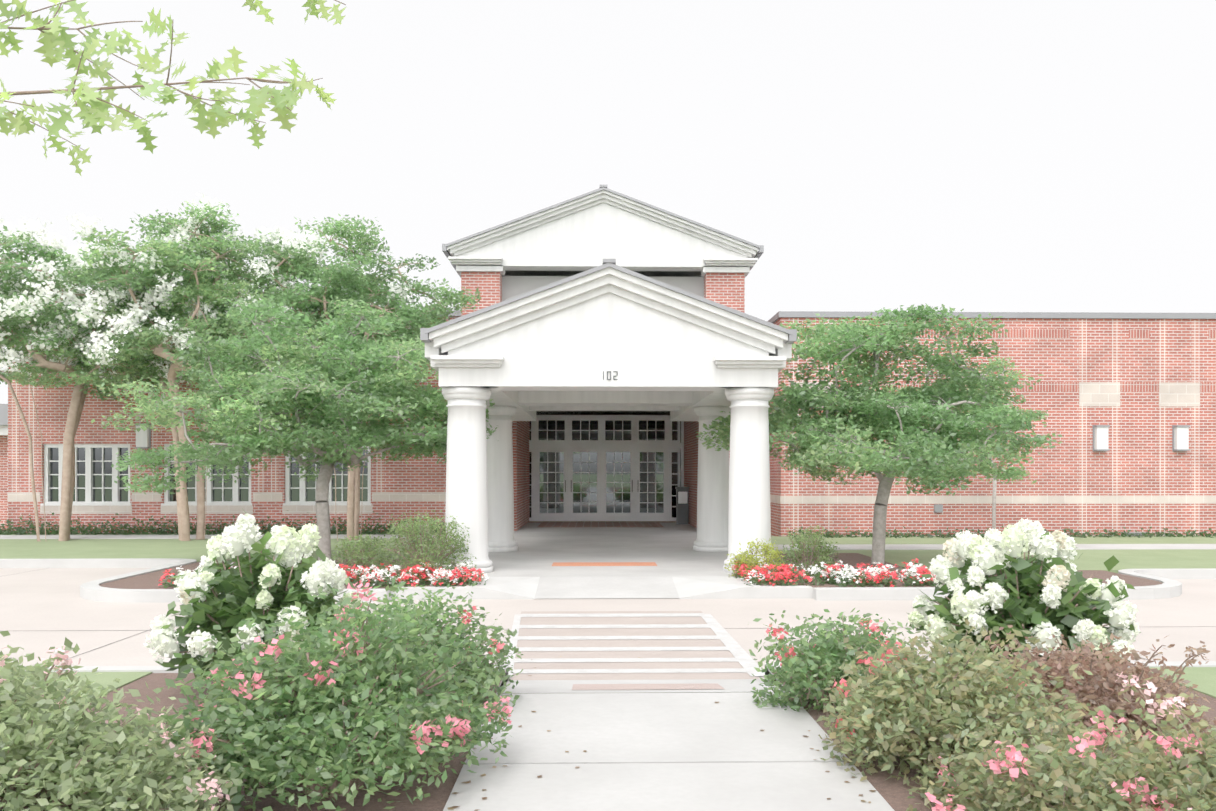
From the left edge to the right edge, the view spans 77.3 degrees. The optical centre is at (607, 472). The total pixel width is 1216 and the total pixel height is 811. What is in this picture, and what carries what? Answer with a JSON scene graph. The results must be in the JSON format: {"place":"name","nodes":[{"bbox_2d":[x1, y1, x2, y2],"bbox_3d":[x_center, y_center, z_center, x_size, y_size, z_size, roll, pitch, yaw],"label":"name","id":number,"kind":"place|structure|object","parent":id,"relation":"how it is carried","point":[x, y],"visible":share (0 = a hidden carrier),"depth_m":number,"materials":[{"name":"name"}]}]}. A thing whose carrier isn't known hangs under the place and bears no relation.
{"place":"outdoors","nodes":[
{"label":"outdoors","id":0,"kind":"place"},
{"bbox_2d":[0,0,345,175],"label":"tree branch","id":1,"kind":"object","parent":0,"point":[52,39],"visible":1,"depth_m":2.31,"materials":[{"name":"green plant"}]},
{"bbox_2d":[0,310,460,532],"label":"building wing","id":2,"kind":"structure","parent":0,"point":[277,489],"depth_m":18.11,"materials":[{"name":"red brick"}]},
{"bbox_2d":[4,532,728,693],"bbox_3d":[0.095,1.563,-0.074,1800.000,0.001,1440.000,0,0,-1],"label":"terrain","id":3,"kind":"structure","parent":0,"point":[645,692],"depth_m":5.40,"materials":[{"name":"green plant"}]},
{"bbox_2d":[420,185,796,573],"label":"entrance portico","id":4,"kind":"structure","parent":3,"relation":"on","point":[609,352],"depth_m":13.58,"materials":[{"name":"paint"}]},
{"bbox_2d":[767,311,1215,535],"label":"building wing","id":5,"kind":"structure","parent":3,"relation":"on","point":[1127,401],"depth_m":17.31,"materials":[{"name":"red brick"}]},
{"bbox_2d":[0,568,1215,679],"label":"driveway","id":6,"kind":"structure","parent":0,"point":[42,610],"depth_m":7.70,"materials":[{"name":"concrete"}]},
{"bbox_2d":[0,521,1215,602],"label":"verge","id":7,"kind":"structure","parent":0,"point":[595,559],"depth_m":12.35,"materials":[{"name":"grey concrete"}]},
{"bbox_2d":[0,217,222,541],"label":"tree","id":8,"kind":"object","parent":7,"relation":"on","point":[41,314],"visible":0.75,"depth_m":15.19,"materials":[{"name":"green plant"}]},
{"bbox_2d":[158,562,235,587],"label":"flower leaves","id":9,"kind":"object","parent":7,"relation":"on","point":[166,584],"visible":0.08,"depth_m":9.55,"materials":[{"name":"red plant"}]},
{"bbox_2d":[66,193,329,540],"bbox_3d":[-8.570,-2.001,16.130,5.534,7.496,4.456,0,0,-1],"label":"tree","id":10,"kind":"object","parent":7,"relation":"on","point":[173,285],"visible":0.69,"depth_m":15.23,"materials":[{"name":"green plant"}]},
{"bbox_2d":[0,510,444,534],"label":"hedge","id":11,"kind":"object","parent":7,"relation":"on","point":[20,530],"visible":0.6,"depth_m":17.73,"materials":[{"name":"green plant"}]},
{"bbox_2d":[91,295,496,560],"bbox_3d":[-4.683,-0.607,11.884,5.827,4.109,3.867,0,0,-1],"label":"tree","id":12,"kind":"object","parent":7,"relation":"on","point":[294,387],"visible":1,"depth_m":11.31,"materials":[{"name":"green plant"}]},
{"bbox_2d":[216,214,481,540],"bbox_3d":[-5.521,-1.861,16.167,5.606,7.266,4.118,0,0,-1],"label":"tree","id":13,"kind":"object","parent":7,"relation":"on","point":[346,281],"visible":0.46,"depth_m":15.68,"materials":[{"name":"green plant"}]},
{"bbox_2d":[328,534,400,572],"bbox_3d":[-3.402,1.175,10.529,1.009,0.646,0.812,0,0,-1],"label":"shrub","id":14,"kind":"object","parent":7,"relation":"on","point":[362,555],"visible":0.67,"depth_m":10.42,"materials":[{"name":"green plant"}]},
{"bbox_2d":[336,561,488,588],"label":"flowers","id":15,"kind":"object","parent":7,"relation":"on","point":[439,577],"visible":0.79,"depth_m":9.68,"materials":[{"name":"red plant"}]},
{"bbox_2d":[362,510,476,581],"bbox_3d":[-2.521,1.006,10.276,1.515,1.009,1.101,0,0,-1],"label":"shrub","id":16,"kind":"object","parent":7,"relation":"on","point":[414,535],"visible":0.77,"depth_m":10.21,"materials":[{"name":"green plant"}]},
{"bbox_2d":[724,538,791,578],"bbox_3d":[2.050,1.175,10.312,0.928,0.556,0.665,0,0,-1],"label":"shrub","id":17,"kind":"object","parent":7,"relation":"on","point":[749,560],"visible":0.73,"depth_m":10.28,"materials":[{"name":"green plant"}]},
{"bbox_2d":[775,525,839,576],"bbox_3d":[2.745,1.113,10.618,0.977,0.756,0.734,0,0,-1],"label":"shrub","id":18,"kind":"object","parent":7,"relation":"on","point":[798,552],"visible":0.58,"depth_m":10.52,"materials":[{"name":"green plant"}]},
{"bbox_2d":[732,558,939,586],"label":"flower leaves","id":19,"kind":"object","parent":7,"relation":"on","point":[874,576],"visible":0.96,"depth_m":9.73,"materials":[{"name":"red plant"}]},
{"bbox_2d":[696,303,1062,563],"bbox_3d":[4.100,-0.553,11.898,5.188,4.001,3.988,0,0,-1],"label":"tree","id":20,"kind":"object","parent":7,"relation":"on","point":[913,450],"visible":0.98,"depth_m":11.35,"materials":[{"name":"green plant"}]},
{"bbox_2d":[941,357,1048,528],"bbox_3d":[7.798,-0.466,15.682,2.188,3.818,1.818,0,0,-1],"label":"young sapling wood","id":21,"kind":"object","parent":7,"relation":"on","point":[1005,400],"visible":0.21,"depth_m":15.39,"materials":[{"name":"green plant"}]},
{"bbox_2d":[787,525,1215,538],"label":"hedge","id":22,"kind":"object","parent":7,"relation":"on","point":[906,535],"visible":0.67,"depth_m":17.01,"materials":[{"name":"green plant"}]},
{"bbox_2d":[0,0,1215,403],"label":"sky","id":23,"kind":"structure","parent":0,"point":[968,155],"materials":[{"name":"white"}]},
{"bbox_2d":[17,661,1215,810],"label":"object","id":24,"kind":"structure","parent":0,"point":[674,752],"depth_m":3.86,"materials":[{"name":"grey concrete"}]},
{"bbox_2d":[0,630,250,810],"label":"shrub","id":25,"kind":"object","parent":24,"relation":"on","point":[58,751],"visible":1,"depth_m":2.64,"materials":[{"name":"green plant"}]},
{"bbox_2d":[143,511,361,685],"bbox_3d":[-2.310,0.840,5.076,1.288,1.229,0.962,0,0,-1],"label":"hydrangea shrub","id":26,"kind":"object","parent":24,"relation":"on","point":[260,586],"visible":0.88,"depth_m":4.86,"materials":[{"name":"white plant"}]},
{"bbox_2d":[150,576,515,810],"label":"rose shrub stems","id":27,"kind":"object","parent":24,"relation":"on","point":[308,701],"visible":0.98,"depth_m":3.26,"materials":[{"name":"green plant"}]},
{"bbox_2d":[304,582,522,704],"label":"rose shrub stems","id":28,"kind":"object","parent":24,"relation":"on","point":[486,667],"visible":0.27,"depth_m":4.64,"materials":[{"name":"green plant"}]},
{"bbox_2d":[749,608,933,720],"bbox_3d":[1.397,1.167,4.620,1.087,0.694,0.830,0,0,-1],"label":"rose shrub","id":29,"kind":"object","parent":24,"relation":"on","point":[832,651],"visible":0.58,"depth_m":4.50,"materials":[{"name":"green plant"}]},
{"bbox_2d":[816,618,1101,803],"bbox_3d":[1.675,1.140,3.712,1.251,0.848,1.017,0,0,-1],"label":"rose shrub","id":30,"kind":"object","parent":24,"relation":"on","point":[907,717],"visible":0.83,"depth_m":3.56,"materials":[{"name":"green plant"}]},
{"bbox_2d":[907,518,1140,678],"bbox_3d":[2.833,0.882,5.225,1.464,1.149,1.115,0,0,25],"label":"hydrangea shrub","id":31,"kind":"object","parent":24,"relation":"on","point":[1044,596],"visible":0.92,"depth_m":4.97,"materials":[{"name":"white plant"}]},
{"bbox_2d":[906,693,1215,810],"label":"rose shrub stems","id":32,"kind":"object","parent":24,"relation":"on","point":[1008,778],"visible":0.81,"depth_m":2.94,"materials":[{"name":"green plant"}]},
{"bbox_2d":[972,625,1215,756],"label":"shrub","id":33,"kind":"object","parent":24,"relation":"on","point":[1101,686],"visible":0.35,"depth_m":3.81,"materials":[{"name":"brown plant"}]},
{"bbox_2d":[1028,672,1215,810],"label":"abelia shrub stems","id":34,"kind":"object","parent":24,"relation":"on","point":[1193,775],"visible":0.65,"depth_m":2.80,"materials":[{"name":"green plant"}]},
{"bbox_2d":[447,656,875,810],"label":"fallen leaves","id":35,"kind":"object","parent":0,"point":[466,782],"visible":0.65,"depth_m":3.57,"materials":[{"name":"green plant"}]}
]}

